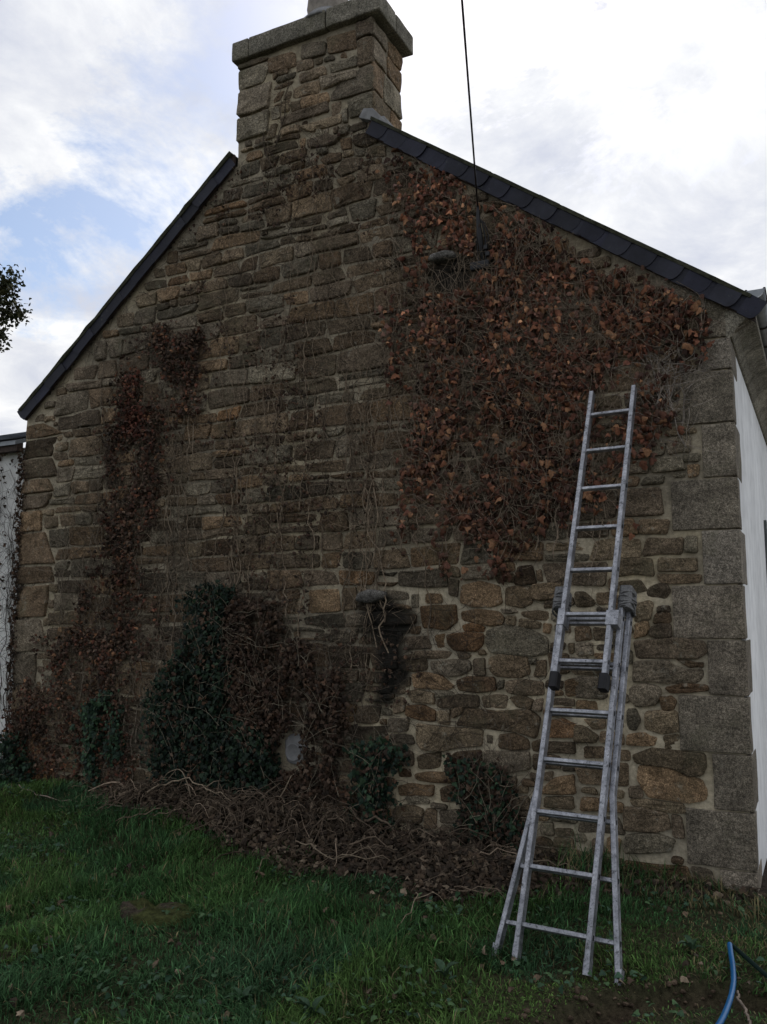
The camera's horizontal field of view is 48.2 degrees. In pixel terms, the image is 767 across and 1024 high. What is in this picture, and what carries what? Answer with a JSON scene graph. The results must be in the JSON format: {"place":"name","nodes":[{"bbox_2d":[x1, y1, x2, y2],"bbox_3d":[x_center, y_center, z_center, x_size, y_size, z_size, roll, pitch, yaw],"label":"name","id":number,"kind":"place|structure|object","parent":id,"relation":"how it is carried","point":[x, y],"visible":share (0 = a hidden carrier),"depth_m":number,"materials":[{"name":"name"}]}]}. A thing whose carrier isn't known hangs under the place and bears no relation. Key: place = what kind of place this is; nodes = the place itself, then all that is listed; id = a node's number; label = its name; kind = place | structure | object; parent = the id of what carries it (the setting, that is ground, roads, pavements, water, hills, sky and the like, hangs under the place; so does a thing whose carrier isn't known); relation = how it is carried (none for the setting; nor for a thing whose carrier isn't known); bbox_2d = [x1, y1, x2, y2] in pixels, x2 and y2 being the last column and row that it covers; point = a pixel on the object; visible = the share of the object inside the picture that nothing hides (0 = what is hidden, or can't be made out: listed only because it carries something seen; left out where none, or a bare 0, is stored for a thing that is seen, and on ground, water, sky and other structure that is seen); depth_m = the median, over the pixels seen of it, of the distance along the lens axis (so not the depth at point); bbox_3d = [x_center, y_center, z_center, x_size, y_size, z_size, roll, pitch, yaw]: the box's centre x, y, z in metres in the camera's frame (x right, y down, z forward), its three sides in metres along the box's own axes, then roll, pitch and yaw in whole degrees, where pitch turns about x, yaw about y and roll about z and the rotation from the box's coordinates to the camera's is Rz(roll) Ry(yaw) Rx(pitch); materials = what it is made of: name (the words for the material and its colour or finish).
{"place":"outdoors","nodes":[
{"label":"outdoors","id":0,"kind":"place"},
{"bbox_2d":[0,781,766,1023],"bbox_3d":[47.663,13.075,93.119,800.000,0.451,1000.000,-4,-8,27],"label":"ground","id":1,"kind":"structure","parent":0,"point":[613,1012],"depth_m":3.87,"materials":[{"name":"green plant"}]},
{"bbox_2d":[0,432,25,773],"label":"white outbuilding","id":2,"kind":"structure","parent":1,"relation":"on","point":[11,445],"depth_m":7.88,"materials":[{"name":"paint"}]},
{"bbox_2d":[0,446,60,764],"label":"bare vine","id":3,"kind":"object","parent":2,"relation":"attached to","point":[13,574],"visible":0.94,"depth_m":7.73,"materials":[{"name":"brown plant"}]},
{"bbox_2d":[0,264,32,352],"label":"tree","id":4,"kind":"object","parent":1,"relation":"on","point":[6,288],"visible":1,"depth_m":20.69,"materials":[{"name":"green plant"}]},
{"bbox_2d":[0,708,45,783],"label":"green ivy","id":5,"kind":"object","parent":1,"relation":"on","point":[6,748],"visible":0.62,"depth_m":7.31,"materials":[{"name":"green plant"}]},
{"bbox_2d":[18,784,225,818],"bbox_3d":[-2.036,2.193,6.440,2.293,0.061,0.112,-4,-8,30],"label":"root","id":6,"kind":"object","parent":1,"relation":"on","point":[97,804],"visible":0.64,"depth_m":6.64,"materials":[{"name":"brown wood"}]},
{"bbox_2d":[120,897,199,927],"bbox_3d":[-1.228,2.154,4.611,0.522,0.093,0.304,-4,-8,27],"label":"mossy stone","id":7,"kind":"object","parent":1,"relation":"on","point":[147,911],"visible":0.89,"depth_m":4.55,"materials":[{"name":"stone"}]},
{"bbox_2d":[223,985,256,1003],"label":"weed","id":8,"kind":"object","parent":1,"relation":"on","point":[246,992],"visible":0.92,"depth_m":3.61,"materials":[{"name":"green plant"}]},
{"bbox_2d":[293,995,325,1015],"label":"weed","id":9,"kind":"object","parent":1,"relation":"on","point":[305,1002],"visible":0.84,"depth_m":3.49,"materials":[{"name":"green plant"}]},
{"bbox_2d":[64,772,556,901],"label":"cut twigs","id":10,"kind":"object","parent":1,"relation":"on","point":[141,786],"visible":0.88,"depth_m":5.73,"materials":[{"name":"brown wood"}]},
{"bbox_2d":[152,769,190,796],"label":"cut vine branch","id":11,"kind":"object","parent":10,"relation":"on","point":[172,774],"visible":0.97,"depth_m":6.43,"materials":[{"name":"brown wood"}]},
{"bbox_2d":[147,777,230,800],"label":"cut vine branch","id":12,"kind":"object","parent":10,"relation":"on","point":[192,782],"visible":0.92,"depth_m":6.31,"materials":[{"name":"brown wood"}]},
{"bbox_2d":[278,766,335,807],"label":"cut vine branch","id":13,"kind":"object","parent":10,"relation":"on","point":[289,780],"visible":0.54,"depth_m":6.06,"materials":[{"name":"brown wood"}]},
{"bbox_2d":[2,805,750,1023],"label":"fallen leaves","id":14,"kind":"object","parent":1,"relation":"on","point":[370,990],"visible":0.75,"depth_m":4.15,"materials":[{"name":"brown plant"}]},
{"bbox_2d":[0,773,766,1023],"bbox_3d":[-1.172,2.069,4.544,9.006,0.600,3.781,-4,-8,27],"label":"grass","id":15,"kind":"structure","parent":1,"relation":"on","point":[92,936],"depth_m":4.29,"materials":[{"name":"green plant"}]},
{"bbox_2d":[9,0,766,893],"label":"stone house","id":16,"kind":"structure","parent":1,"relation":"on","point":[691,792],"depth_m":6.07,"materials":[{"name":"stone"}]},
{"bbox_2d":[57,674,149,789],"bbox_3d":[-2.271,1.977,6.920,1.141,1.349,0.214,-4,-8,27],"label":"green ivy","id":17,"kind":"object","parent":16,"relation":"attached to","point":[88,714],"visible":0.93,"depth_m":6.96,"materials":[{"name":"green plant"}]},
{"bbox_2d":[0,292,227,789],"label":"dead ivy","id":18,"kind":"object","parent":16,"relation":"attached to","point":[125,419],"visible":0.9,"depth_m":7.14,"materials":[{"name":"brown plant"}]},
{"bbox_2d":[123,560,296,805],"bbox_3d":[-1.369,1.413,6.519,1.726,2.131,0.264,-4,-8,27],"label":"green ivy","id":19,"kind":"object","parent":16,"relation":"attached to","point":[173,727],"visible":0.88,"depth_m":6.50,"materials":[{"name":"green plant"}]},
{"bbox_2d":[249,54,293,170],"bbox_3d":[-0.924,-3.192,6.925,0.479,1.034,0.075,-4,-8,27],"label":"chimney vine","id":20,"kind":"object","parent":16,"relation":"attached to","point":[278,136],"visible":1,"depth_m":6.91,"materials":[{"name":"brown plant"}]},
{"bbox_2d":[201,562,412,819],"bbox_3d":[-0.692,1.373,6.191,1.954,2.144,0.237,-4,-8,27],"label":"dead ivy","id":21,"kind":"object","parent":16,"relation":"attached to","point":[248,679],"visible":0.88,"depth_m":6.20,"materials":[{"name":"brown plant"}]},
{"bbox_2d":[35,48,631,773],"bbox_3d":[-0.812,-0.945,6.601,5.204,5.669,0.100,-4,-8,27],"label":"bare vine","id":22,"kind":"object","parent":16,"relation":"attached to","point":[347,410],"visible":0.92,"depth_m":6.48,"materials":[{"name":"brown plant"}]},
{"bbox_2d":[329,696,441,837],"bbox_3d":[0.019,1.875,5.756,0.810,1.268,0.221,-4,-8,27],"label":"green ivy","id":23,"kind":"object","parent":16,"relation":"attached to","point":[374,767],"visible":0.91,"depth_m":5.79,"materials":[{"name":"green plant"}]},
{"bbox_2d":[461,0,490,273],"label":"overhead cable","id":24,"kind":"object","parent":16,"relation":"attached to","point":[479,237],"visible":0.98,"depth_m":5.89,"materials":[{"name":"metal"}]},
{"bbox_2d":[406,712,551,850],"bbox_3d":[0.593,1.897,5.475,1.014,1.241,0.199,-4,-8,27],"label":"green ivy","id":25,"kind":"object","parent":16,"relation":"attached to","point":[492,819],"visible":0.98,"depth_m":5.46,"materials":[{"name":"green plant"}]},
{"bbox_2d":[340,148,730,608],"bbox_3d":[0.888,-1.061,5.741,2.693,3.463,0.154,-4,-8,27],"label":"dead ivy","id":26,"kind":"object","parent":16,"relation":"attached to","point":[617,319],"visible":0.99,"depth_m":5.70,"materials":[{"name":"brown plant"}]},
{"bbox_2d":[599,299,726,474],"bbox_3d":[1.693,-0.766,5.278,0.794,1.146,0.078,-4,-8,27],"label":"vine tangle","id":27,"kind":"object","parent":16,"relation":"hanging from","point":[673,384],"visible":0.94,"depth_m":5.25,"materials":[{"name":"brown plant"}]},
{"bbox_2d":[764,520,766,573],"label":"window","id":28,"kind":"structure","parent":16,"relation":"in","point":[765,521],"depth_m":7.22,"materials":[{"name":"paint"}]},
{"bbox_2d":[46,782,766,912],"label":"leaf litter","id":29,"kind":"object","parent":1,"relation":"on","point":[419,861],"visible":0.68,"depth_m":5.31,"materials":[{"name":"brown plant"}]},
{"bbox_2d":[295,840,389,860],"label":"cut vine branch","id":30,"kind":"object","parent":29,"relation":"on","point":[340,854],"visible":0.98,"depth_m":5.20,"materials":[{"name":"brown wood"}]},
{"bbox_2d":[514,853,578,870],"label":"cut vine branch","id":31,"kind":"object","parent":29,"relation":"on","point":[553,863],"visible":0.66,"depth_m":4.94,"materials":[{"name":"brown wood"}]},
{"bbox_2d":[401,892,444,922],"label":"cut vine branch","id":32,"kind":"object","parent":1,"relation":"on","point":[417,898],"visible":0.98,"depth_m":4.53,"materials":[{"name":"brown wood"}]},
{"bbox_2d":[433,959,458,976],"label":"weed","id":33,"kind":"object","parent":1,"relation":"on","point":[440,964],"visible":0.99,"depth_m":3.83,"materials":[{"name":"green plant"}]},
{"bbox_2d":[492,385,636,985],"bbox_3d":[1.113,0.676,4.654,0.619,3.270,0.203,-4,-33,31],"label":"extension ladder","id":34,"kind":"object","parent":1,"relation":"on","point":[611,619],"visible":1,"depth_m":4.41,"materials":[{"name":"metal"}]},
{"bbox_2d":[503,975,766,1023],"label":"soil clods","id":35,"kind":"object","parent":1,"relation":"on","point":[624,1004],"visible":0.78,"depth_m":3.68,"materials":[{"name":"brown soil"}]},
{"bbox_2d":[677,935,702,949],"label":"weed","id":36,"kind":"object","parent":1,"relation":"on","point":[691,943],"visible":1,"depth_m":4.08,"materials":[{"name":"green plant"}]},
{"bbox_2d":[715,942,766,1023],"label":"water pipe","id":37,"kind":"object","parent":1,"relation":"on","point":[729,1000],"visible":1,"depth_m":3.75,"materials":[{"name":"blue plastic"}]},
{"bbox_2d":[736,990,751,1023],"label":"root","id":38,"kind":"object","parent":1,"relation":"on","point":[743,1006],"visible":1,"depth_m":3.48,"materials":[{"name":"beige wood"}]},
{"bbox_2d":[0,0,766,447],"label":"sky","id":39,"kind":"structure","parent":0,"point":[645,120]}
]}

